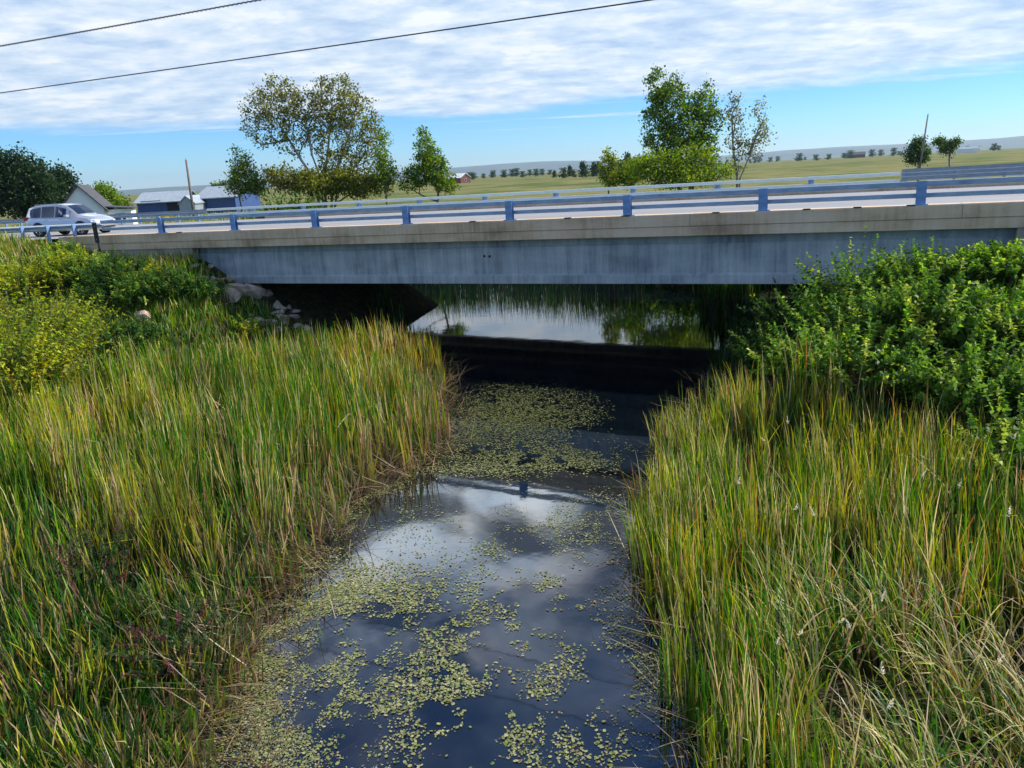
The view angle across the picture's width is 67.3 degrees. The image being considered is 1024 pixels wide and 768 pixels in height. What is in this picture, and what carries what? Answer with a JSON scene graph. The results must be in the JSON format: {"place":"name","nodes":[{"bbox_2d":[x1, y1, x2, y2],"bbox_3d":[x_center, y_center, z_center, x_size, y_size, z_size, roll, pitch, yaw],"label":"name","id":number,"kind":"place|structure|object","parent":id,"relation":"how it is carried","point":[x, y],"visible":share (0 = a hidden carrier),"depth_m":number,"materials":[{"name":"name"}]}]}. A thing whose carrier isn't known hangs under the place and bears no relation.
{"place":"outdoors","nodes":[
{"label":"outdoors","id":0,"kind":"place"},
{"bbox_2d":[0,0,260,46],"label":"overhead cable","id":1,"kind":"object","parent":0,"point":[148,19],"visible":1,"depth_m":28.59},
{"bbox_2d":[0,0,651,92],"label":"overhead cable","id":2,"kind":"object","parent":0,"point":[350,43],"visible":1,"depth_m":25.25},
{"bbox_2d":[197,284,734,767],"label":"water","id":3,"kind":"structure","parent":0,"point":[631,352],"depth_m":13.71,"materials":[{"name":"liquid"}]},
{"bbox_2d":[201,378,696,767],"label":"floating pondweed","id":4,"kind":"object","parent":3,"relation":"on","point":[351,607],"visible":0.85,"depth_m":11.39,"materials":[{"name":"plant"}]},
{"bbox_2d":[0,148,1023,767],"bbox_3d":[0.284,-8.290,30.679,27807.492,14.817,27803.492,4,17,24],"label":"ground","id":5,"kind":"structure","parent":0,"point":[340,306],"depth_m":19.86,"materials":[{"name":"plant"}]},
{"bbox_2d":[0,255,63,299],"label":"leafy shrub","id":6,"kind":"object","parent":5,"relation":"on","point":[5,275],"visible":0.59,"depth_m":33.59,"materials":[{"name":"green plant"}]},
{"bbox_2d":[0,140,67,225],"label":"dark tree","id":7,"kind":"object","parent":5,"relation":"on","point":[24,186],"visible":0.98,"depth_m":83.90,"materials":[{"name":"green plant"}]},
{"bbox_2d":[0,291,97,418],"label":"leafy shrub","id":8,"kind":"object","parent":5,"relation":"on","point":[34,358],"visible":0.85,"depth_m":21.25,"materials":[{"name":"green plant"}]},
{"bbox_2d":[0,223,102,242],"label":"guardrail","id":9,"kind":"object","parent":5,"relation":"on","point":[48,229],"visible":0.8,"depth_m":38.02,"materials":[{"name":"metal"}]},
{"bbox_2d":[36,236,88,263],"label":"leafy shrub","id":10,"kind":"object","parent":5,"relation":"on","point":[68,246],"visible":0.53,"depth_m":36.18,"materials":[{"name":"green plant"}]},
{"bbox_2d":[43,158,82,203],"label":"dark tree","id":11,"kind":"object","parent":5,"relation":"on","point":[63,173],"visible":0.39,"depth_m":91.23,"materials":[{"name":"green plant"}]},
{"bbox_2d":[0,261,127,374],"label":"leafy shrub","id":12,"kind":"object","parent":5,"relation":"on","point":[32,311],"visible":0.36,"depth_m":24.42,"materials":[{"name":"green plant"}]},
{"bbox_2d":[20,241,110,287],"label":"leafy shrub","id":13,"kind":"object","parent":5,"relation":"on","point":[45,261],"visible":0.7,"depth_m":33.35,"materials":[{"name":"green plant"}]},
{"bbox_2d":[3,286,131,346],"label":"leafy shrub","id":14,"kind":"object","parent":5,"relation":"on","point":[96,313],"visible":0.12,"depth_m":28.40,"materials":[{"name":"green plant"}]},
{"bbox_2d":[46,249,111,284],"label":"leafy shrub","id":15,"kind":"object","parent":5,"relation":"on","point":[70,267],"visible":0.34,"depth_m":33.26,"materials":[{"name":"green plant"}]},
{"bbox_2d":[36,515,152,588],"bbox_3d":[-6.990,2.848,12.982,1.839,1.223,1.676,4,17,24],"label":"red weed","id":16,"kind":"object","parent":5,"relation":"on","point":[88,540],"visible":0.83,"depth_m":12.80,"materials":[{"name":"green plant"}]},
{"bbox_2d":[92,223,100,253],"bbox_3d":[-19.145,-6.372,35.648,0.300,2.150,0.085,4,17,24],"label":"marker post","id":17,"kind":"object","parent":5,"relation":"on","point":[95,232],"visible":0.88,"depth_m":35.49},
{"bbox_2d":[62,331,136,376],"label":"leafy shrub","id":18,"kind":"object","parent":5,"relation":"on","point":[100,345],"visible":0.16,"depth_m":26.38,"materials":[{"name":"green plant"}]},
{"bbox_2d":[63,184,137,224],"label":"gabled house","id":19,"kind":"structure","parent":5,"relation":"on","point":[90,197],"depth_m":74.87,"materials":[{"name":"white"}]},
{"bbox_2d":[114,212,126,219],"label":"window","id":20,"kind":"structure","parent":19,"relation":"in","point":[119,212],"depth_m":76.20,"materials":[{"name":"white"}]},
{"bbox_2d":[0,209,208,226],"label":"guardrail","id":21,"kind":"object","parent":5,"relation":"on","point":[148,214],"visible":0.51,"depth_m":54.78,"materials":[{"name":"metal"}]},
{"bbox_2d":[63,259,148,310],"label":"leafy shrub","id":22,"kind":"object","parent":5,"relation":"on","point":[106,294],"visible":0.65,"depth_m":30.69,"materials":[{"name":"green plant"}]},
{"bbox_2d":[87,180,128,205],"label":"garden tree","id":23,"kind":"object","parent":5,"relation":"on","point":[107,194],"visible":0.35,"depth_m":94.51,"materials":[{"name":"green plant"}]},
{"bbox_2d":[74,247,154,290],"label":"leafy shrub","id":24,"kind":"object","parent":5,"relation":"on","point":[110,269],"visible":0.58,"depth_m":31.86,"materials":[{"name":"green plant"}]},
{"bbox_2d":[71,310,172,359],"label":"leafy shrub","id":25,"kind":"object","parent":5,"relation":"on","point":[145,333],"visible":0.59,"depth_m":27.21,"materials":[{"name":"green plant"}]},
{"bbox_2d":[116,194,132,205],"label":"garden tree","id":26,"kind":"object","parent":5,"relation":"on","point":[126,202],"visible":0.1,"depth_m":99.81,"materials":[{"name":"green plant"}]},
{"bbox_2d":[105,261,160,286],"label":"leafy shrub","id":27,"kind":"object","parent":5,"relation":"on","point":[144,269],"visible":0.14,"depth_m":31.69,"materials":[{"name":"green plant"}]},
{"bbox_2d":[134,310,150,322],"bbox_3d":[-14.340,-2.632,30.018,0.767,0.528,0.673,-5,9,2],"label":"boulder","id":28,"kind":"object","parent":5,"relation":"on","point":[144,313],"visible":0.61,"depth_m":29.74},
{"bbox_2d":[109,269,179,308],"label":"leafy shrub","id":29,"kind":"object","parent":5,"relation":"on","point":[129,296],"visible":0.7,"depth_m":30.11,"materials":[{"name":"green plant"}]},
{"bbox_2d":[85,586,226,686],"bbox_3d":[-4.881,3.480,10.702,1.930,1.110,1.924,4,17,24],"label":"red weed","id":30,"kind":"object","parent":5,"relation":"on","point":[185,625],"visible":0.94,"depth_m":10.56,"materials":[{"name":"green plant"}]},
{"bbox_2d":[114,257,202,299],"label":"leafy shrub","id":31,"kind":"object","parent":5,"relation":"on","point":[174,275],"visible":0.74,"depth_m":30.48,"materials":[{"name":"green plant"}]},
{"bbox_2d":[133,190,196,216],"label":"metal shed","id":32,"kind":"structure","parent":5,"relation":"on","point":[157,201],"depth_m":120.47,"materials":[{"name":"metal"}]},
{"bbox_2d":[140,200,161,216],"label":"door","id":33,"kind":"structure","parent":32,"relation":"in","point":[152,207],"depth_m":120.10,"materials":[{"name":"blue metal"}]},
{"bbox_2d":[167,202,179,210],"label":"door","id":34,"kind":"structure","parent":32,"relation":"in","point":[172,206],"depth_m":120.42,"materials":[{"name":"metal"}]},
{"bbox_2d":[0,421,360,767],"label":"marsh undergrowth","id":35,"kind":"object","parent":5,"relation":"on","point":[144,698],"visible":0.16,"depth_m":11.11,"materials":[{"name":"plant"}]},
{"bbox_2d":[185,158,194,215],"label":"utility pole","id":36,"kind":"object","parent":5,"relation":"on","point":[190,191],"visible":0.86,"depth_m":103.88,"materials":[{"name":"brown wood"}]},
{"bbox_2d":[177,195,206,215],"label":"shed","id":37,"kind":"structure","parent":5,"relation":"on","point":[184,203],"depth_m":114.36,"materials":[{"name":"metal"}]},
{"bbox_2d":[160,271,234,301],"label":"leafy shrub","id":38,"kind":"object","parent":5,"relation":"on","point":[210,290],"visible":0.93,"depth_m":30.54,"materials":[{"name":"green plant"}]},
{"bbox_2d":[209,179,227,186],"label":"roadside tree","id":39,"kind":"object","parent":5,"relation":"on","point":[221,183],"visible":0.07,"depth_m":129.33,"materials":[{"name":"green plant"}]},
{"bbox_2d":[0,310,452,767],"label":"cattail stand","id":40,"kind":"object","parent":5,"relation":"on","point":[373,384],"visible":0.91,"depth_m":15.95,"materials":[{"name":"plant"}]},
{"bbox_2d":[198,186,260,213],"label":"metal shed","id":41,"kind":"structure","parent":5,"relation":"on","point":[214,197],"depth_m":118.48,"materials":[{"name":"metal"}]},
{"bbox_2d":[221,288,240,302],"bbox_3d":[-11.914,-3.723,32.390,0.951,0.662,0.670,-2,15,3],"label":"boulder","id":42,"kind":"object","parent":5,"relation":"on","point":[235,292],"visible":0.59,"depth_m":32.16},
{"bbox_2d":[223,283,249,296],"bbox_3d":[-11.871,-4.009,33.336,1.225,0.778,1.101,12,13,14],"label":"boulder","id":43,"kind":"object","parent":5,"relation":"on","point":[241,288],"visible":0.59,"depth_m":32.90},
{"bbox_2d":[217,144,275,218],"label":"tree","id":44,"kind":"object","parent":5,"relation":"on","point":[251,184],"visible":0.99,"depth_m":63.70,"materials":[{"name":"green plant"}]},
{"bbox_2d":[230,312,266,342],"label":"leafy shrub","id":45,"kind":"object","parent":5,"relation":"on","point":[242,328],"visible":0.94,"depth_m":30.10,"materials":[{"name":"green plant"}]},
{"bbox_2d":[245,283,265,298],"bbox_3d":[-11.257,-4.083,33.789,0.835,0.795,1.202,6,18,30],"label":"boulder","id":46,"kind":"object","parent":5,"relation":"on","point":[257,291],"visible":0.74,"depth_m":33.39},
{"bbox_2d":[252,317,264,323],"bbox_3d":[-10.564,-2.642,31.926,0.538,0.338,0.548,18,10,39],"label":"boulder","id":47,"kind":"object","parent":5,"relation":"on","point":[260,318],"visible":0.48,"depth_m":31.78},
{"bbox_2d":[265,289,272,296],"bbox_3d":[-10.926,-4.013,34.139,0.602,0.366,0.569,10,20,41],"label":"boulder","id":48,"kind":"object","parent":5,"relation":"on","point":[269,292],"visible":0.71,"depth_m":33.99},
{"bbox_2d":[273,300,282,308],"bbox_3d":[-10.319,-3.434,33.682,0.521,0.450,0.478,-22,23,-40],"label":"boulder","id":49,"kind":"object","parent":5,"relation":"on","point":[277,304],"visible":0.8,"depth_m":33.57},
{"bbox_2d":[276,314,289,320],"bbox_3d":[-9.770,-2.809,32.837,0.628,0.350,0.902,1,10,-21],"label":"boulder","id":50,"kind":"object","parent":5,"relation":"on","point":[282,316],"visible":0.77,"depth_m":32.54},
{"bbox_2d":[251,191,332,218],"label":"dark thicket","id":51,"kind":"object","parent":5,"relation":"on","point":[291,201],"visible":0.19,"depth_m":52.42,"materials":[{"name":"green plant"}]},
{"bbox_2d":[289,314,299,318],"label":"boulder","id":52,"kind":"object","parent":5,"relation":"on","point":[295,316],"visible":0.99,"depth_m":33.47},
{"bbox_2d":[236,72,390,207],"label":"cottonwood tree","id":53,"kind":"object","parent":5,"relation":"on","point":[343,150],"visible":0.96,"depth_m":63.65,"materials":[{"name":"green plant"}]},
{"bbox_2d":[254,157,397,207],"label":"bushy tree","id":54,"kind":"object","parent":5,"relation":"on","point":[344,180],"visible":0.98,"depth_m":62.26,"materials":[{"name":"green plant"}]},
{"bbox_2d":[367,126,402,204],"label":"slender tree","id":55,"kind":"object","parent":5,"relation":"on","point":[381,164],"visible":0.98,"depth_m":61.77,"materials":[{"name":"green plant"}]},
{"bbox_2d":[0,205,797,288],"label":"meadow grass","id":56,"kind":"structure","parent":5,"relation":"on","point":[15,225],"depth_m":100.95,"materials":[{"name":"plant"}]},
{"bbox_2d":[62,341,780,767],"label":"dead reed litter","id":57,"kind":"object","parent":5,"relation":"on","point":[346,551],"visible":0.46,"depth_m":11.59,"materials":[{"name":"plant"}]},
{"bbox_2d":[397,125,460,201],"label":"pointed tree","id":58,"kind":"object","parent":5,"relation":"on","point":[429,162],"visible":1,"depth_m":61.67,"materials":[{"name":"green plant"}]},
{"bbox_2d":[448,173,470,183],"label":"distant farmhouse","id":59,"kind":"object","parent":5,"relation":"on","point":[462,178],"visible":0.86,"depth_m":397.10,"materials":[{"name":"red"}]},
{"bbox_2d":[0,230,1023,564],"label":"embankment grass","id":60,"kind":"structure","parent":5,"relation":"on","point":[160,310],"depth_m":30.55,"materials":[{"name":"plant"}]},
{"bbox_2d":[513,168,519,176],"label":"distant tree","id":61,"kind":"object","parent":5,"relation":"on","point":[516,171],"visible":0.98,"depth_m":716.90,"materials":[{"name":"green plant"}]},
{"bbox_2d":[532,168,539,175],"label":"distant tree","id":62,"kind":"object","parent":5,"relation":"on","point":[536,170],"visible":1,"depth_m":612.90,"materials":[{"name":"green plant"}]},
{"bbox_2d":[58,182,1023,283],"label":"road bridge","id":63,"kind":"structure","parent":5,"relation":"on","point":[745,247],"depth_m":26.80,"materials":[{"name":"concrete"}]},
{"bbox_2d":[207,172,899,214],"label":"bridge railing","id":64,"kind":"object","parent":63,"relation":"on","point":[810,179],"visible":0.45,"depth_m":40.92,"materials":[{"name":"metal"}]},
{"bbox_2d":[100,176,1023,232],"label":"bridge railing","id":65,"kind":"object","parent":63,"relation":"on","point":[920,195],"visible":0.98,"depth_m":25.72,"materials":[{"name":"metal"}]},
{"bbox_2d":[558,167,568,178],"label":"distant tree","id":66,"kind":"object","parent":5,"relation":"on","point":[563,174],"visible":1,"depth_m":331.09,"materials":[{"name":"green plant"}]},
{"bbox_2d":[236,173,900,386],"bbox_3d":[-3.771,-8.120,44.859,50.023,6.060,33.880,4,17,24],"label":"cattail stand","id":67,"kind":"object","parent":5,"relation":"on","point":[722,296],"visible":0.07,"depth_m":33.42,"materials":[{"name":"plant"}]},
{"bbox_2d":[568,169,577,176],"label":"distant tree","id":68,"kind":"object","parent":5,"relation":"on","point":[573,171],"visible":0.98,"depth_m":351.64,"materials":[{"name":"green plant"}]},
{"bbox_2d":[578,160,589,177],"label":"distant tree","id":69,"kind":"object","parent":5,"relation":"on","point":[582,167],"visible":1,"depth_m":329.54,"materials":[{"name":"green plant"}]},
{"bbox_2d":[589,161,602,176],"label":"distant tree","id":70,"kind":"object","parent":5,"relation":"on","point":[594,172],"visible":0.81,"depth_m":341.83,"materials":[{"name":"green plant"}]},
{"bbox_2d":[596,145,622,193],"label":"tree","id":71,"kind":"object","parent":5,"relation":"on","point":[606,173],"visible":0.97,"depth_m":60.78,"materials":[{"name":"green plant"}]},
{"bbox_2d":[619,151,631,171],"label":"distant tree","id":72,"kind":"object","parent":5,"relation":"on","point":[627,155],"visible":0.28,"depth_m":355.71,"materials":[{"name":"green plant"}]},
{"bbox_2d":[612,154,644,190],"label":"bushy tree","id":73,"kind":"object","parent":5,"relation":"on","point":[625,181],"visible":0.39,"depth_m":60.68,"materials":[{"name":"green plant"}]},
{"bbox_2d":[623,133,741,190],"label":"bushy tree","id":74,"kind":"object","parent":5,"relation":"on","point":[661,168],"visible":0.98,"depth_m":55.93,"materials":[{"name":"green plant"}]},
{"bbox_2d":[637,63,728,189],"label":"cottonwood tree","id":75,"kind":"object","parent":5,"relation":"on","point":[673,133],"visible":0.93,"depth_m":57.59,"materials":[{"name":"green plant"}]},
{"bbox_2d":[717,89,777,187],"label":"sparse tree","id":76,"kind":"object","parent":5,"relation":"on","point":[754,139],"visible":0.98,"depth_m":57.92,"materials":[{"name":"green plant"}]},
{"bbox_2d":[725,320,799,383],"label":"leafy shrub","id":77,"kind":"object","parent":5,"relation":"on","point":[749,363],"visible":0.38,"depth_m":21.68,"materials":[{"name":"green plant"}]},
{"bbox_2d":[732,267,859,341],"bbox_3d":[8.439,-2.069,22.287,3.703,2.676,3.555,-4,15,-2],"label":"leafy shrub","id":78,"kind":"object","parent":5,"relation":"on","point":[774,313],"visible":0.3,"depth_m":22.47,"materials":[{"name":"green plant"}]},
{"bbox_2d":[746,320,846,387],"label":"leafy shrub","id":79,"kind":"object","parent":5,"relation":"on","point":[776,355],"visible":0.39,"depth_m":19.17,"materials":[{"name":"green plant"}]},
{"bbox_2d":[793,153,802,160],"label":"distant tree","id":80,"kind":"object","parent":5,"relation":"on","point":[800,155],"visible":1,"depth_m":1014.43,"materials":[{"name":"green plant"}]},
{"bbox_2d":[609,328,1023,767],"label":"cattail stand","id":81,"kind":"object","parent":5,"relation":"on","point":[915,520],"visible":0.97,"depth_m":10.96,"materials":[{"name":"plant"}]},
{"bbox_2d":[738,416,1017,708],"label":"reed seed heads","id":82,"kind":"object","parent":81,"relation":"on","point":[882,598],"visible":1,"depth_m":8.01,"materials":[{"name":"plant"}]},
{"bbox_2d":[777,269,903,349],"bbox_3d":[8.654,-1.925,20.164,3.217,2.292,2.982,-3,15,-2],"label":"leafy shrub","id":83,"kind":"object","parent":5,"relation":"on","point":[821,316],"visible":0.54,"depth_m":20.12,"materials":[{"name":"green plant"}]},
{"bbox_2d":[792,225,905,331],"bbox_3d":[9.457,-2.838,21.583,3.088,3.110,3.117,4,17,24],"label":"leafy shrub","id":84,"kind":"object","parent":5,"relation":"on","point":[825,289],"visible":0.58,"depth_m":21.26,"materials":[{"name":"green plant"}]},
{"bbox_2d":[847,150,854,157],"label":"distant tree","id":85,"kind":"object","parent":5,"relation":"on","point":[850,154],"visible":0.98,"depth_m":925.95,"materials":[{"name":"green plant"}]},
{"bbox_2d":[846,151,865,157],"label":"distant barn","id":86,"kind":"structure","parent":5,"relation":"on","point":[859,154],"depth_m":1082.33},
{"bbox_2d":[783,311,937,400],"bbox_3d":[7.976,-0.715,17.723,3.231,1.982,3.022,4,17,24],"label":"leafy shrub","id":87,"kind":"object","parent":5,"relation":"on","point":[852,357],"visible":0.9,"depth_m":17.23,"materials":[{"name":"green plant"}]},
{"bbox_2d":[867,149,875,156],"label":"distant tree","id":88,"kind":"object","parent":5,"relation":"on","point":[871,151],"visible":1,"depth_m":1074.07,"materials":[{"name":"green plant"}]},
{"bbox_2d":[889,148,897,155],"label":"distant tree","id":89,"kind":"object","parent":5,"relation":"on","point":[893,153],"visible":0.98,"depth_m":975.96,"materials":[{"name":"green plant"}]},
{"bbox_2d":[900,134,933,167],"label":"tree","id":90,"kind":"object","parent":5,"relation":"on","point":[913,153],"visible":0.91,"depth_m":109.60,"materials":[{"name":"green plant"}]},
{"bbox_2d":[832,263,1012,351],"bbox_3d":[9.809,-1.839,18.424,3.561,2.121,3.578,-11,17,-27],"label":"leafy shrub","id":91,"kind":"object","parent":5,"relation":"on","point":[923,306],"visible":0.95,"depth_m":17.99,"materials":[{"name":"green plant"}]},
{"bbox_2d":[917,113,928,180],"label":"utility pole","id":92,"kind":"object","parent":5,"relation":"on","point":[923,143],"visible":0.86,"depth_m":107.91,"materials":[{"name":"brown wood"}]},
{"bbox_2d":[857,237,1002,297],"bbox_3d":[11.182,-3.108,20.683,3.574,1.764,3.122,4,17,24],"label":"leafy shrub","id":93,"kind":"object","parent":5,"relation":"on","point":[904,268],"visible":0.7,"depth_m":20.19,"materials":[{"name":"green plant"}]},
{"bbox_2d":[930,132,964,166],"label":"tree","id":94,"kind":"object","parent":5,"relation":"on","point":[947,147],"visible":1,"depth_m":111.72,"materials":[{"name":"green plant"}]},
{"bbox_2d":[882,324,1023,424],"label":"leafy shrub","id":95,"kind":"object","parent":5,"relation":"on","point":[951,377],"visible":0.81,"depth_m":15.95,"materials":[{"name":"green plant"}]},
{"bbox_2d":[901,163,1023,181],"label":"guardrail","id":96,"kind":"object","parent":5,"relation":"on","point":[1002,170],"visible":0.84,"depth_m":33.77,"materials":[{"name":"metal"}]},
{"bbox_2d":[955,146,977,152],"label":"distant barn","id":97,"kind":"structure","parent":5,"relation":"on","point":[969,149],"depth_m":884.35,"materials":[{"name":"white"}]},
{"bbox_2d":[940,377,1023,490],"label":"leafy shrub","id":98,"kind":"object","parent":5,"relation":"on","point":[1004,439],"visible":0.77,"depth_m":13.84,"materials":[{"name":"green plant"}]},
{"bbox_2d":[942,238,1023,281],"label":"leafy shrub","id":99,"kind":"object","parent":5,"relation":"on","point":[1006,262],"visible":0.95,"depth_m":19.45,"materials":[{"name":"green plant"}]},
{"bbox_2d":[944,274,1023,352],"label":"leafy shrub","id":100,"kind":"object","parent":5,"relation":"on","point":[1009,324],"visible":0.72,"depth_m":17.38,"materials":[{"name":"green plant"}]},
{"bbox_2d":[988,143,997,149],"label":"distant tree","id":101,"kind":"object","parent":5,"relation":"on","point":[994,147],"visible":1,"depth_m":951.69,"materials":[{"name":"green plant"}]},
{"bbox_2d":[965,350,1023,417],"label":"leafy shrub","id":102,"kind":"object","parent":5,"relation":"on","point":[1009,395],"visible":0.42,"depth_m":15.38,"materials":[{"name":"green plant"}]},
{"bbox_2d":[0,0,1023,190],"label":"sky","id":103,"kind":"structure","parent":0,"point":[569,86],"materials":[{"name":"blue"}]},
{"bbox_2d":[3,185,1023,240],"bbox_3d":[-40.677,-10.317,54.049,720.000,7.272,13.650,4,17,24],"label":"road","id":104,"kind":"structure","parent":0,"point":[911,201],"depth_m":33.49,"materials":[{"name":"asphalt"}]},
{"bbox_2d":[23,203,115,236],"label":"parked car","id":105,"kind":"object","parent":104,"relation":"on","point":[58,214],"visible":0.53,"depth_m":41.77,"materials":[{"name":"silver metal"}]},
{"bbox_2d":[38,186,1018,237],"bbox_3d":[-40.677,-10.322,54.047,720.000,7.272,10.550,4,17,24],"label":"road edge lines","id":106,"kind":"object","parent":104,"relation":"on","point":[582,205],"visible":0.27,"depth_m":39.19,"materials":[{"name":"white paint"}]},
{"bbox_2d":[116,136,1023,194],"bbox_3d":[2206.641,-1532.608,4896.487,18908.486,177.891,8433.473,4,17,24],"label":"hills","id":107,"kind":"structure","parent":0,"point":[983,144],"depth_m":6955.99,"materials":[{"name":"plant"}]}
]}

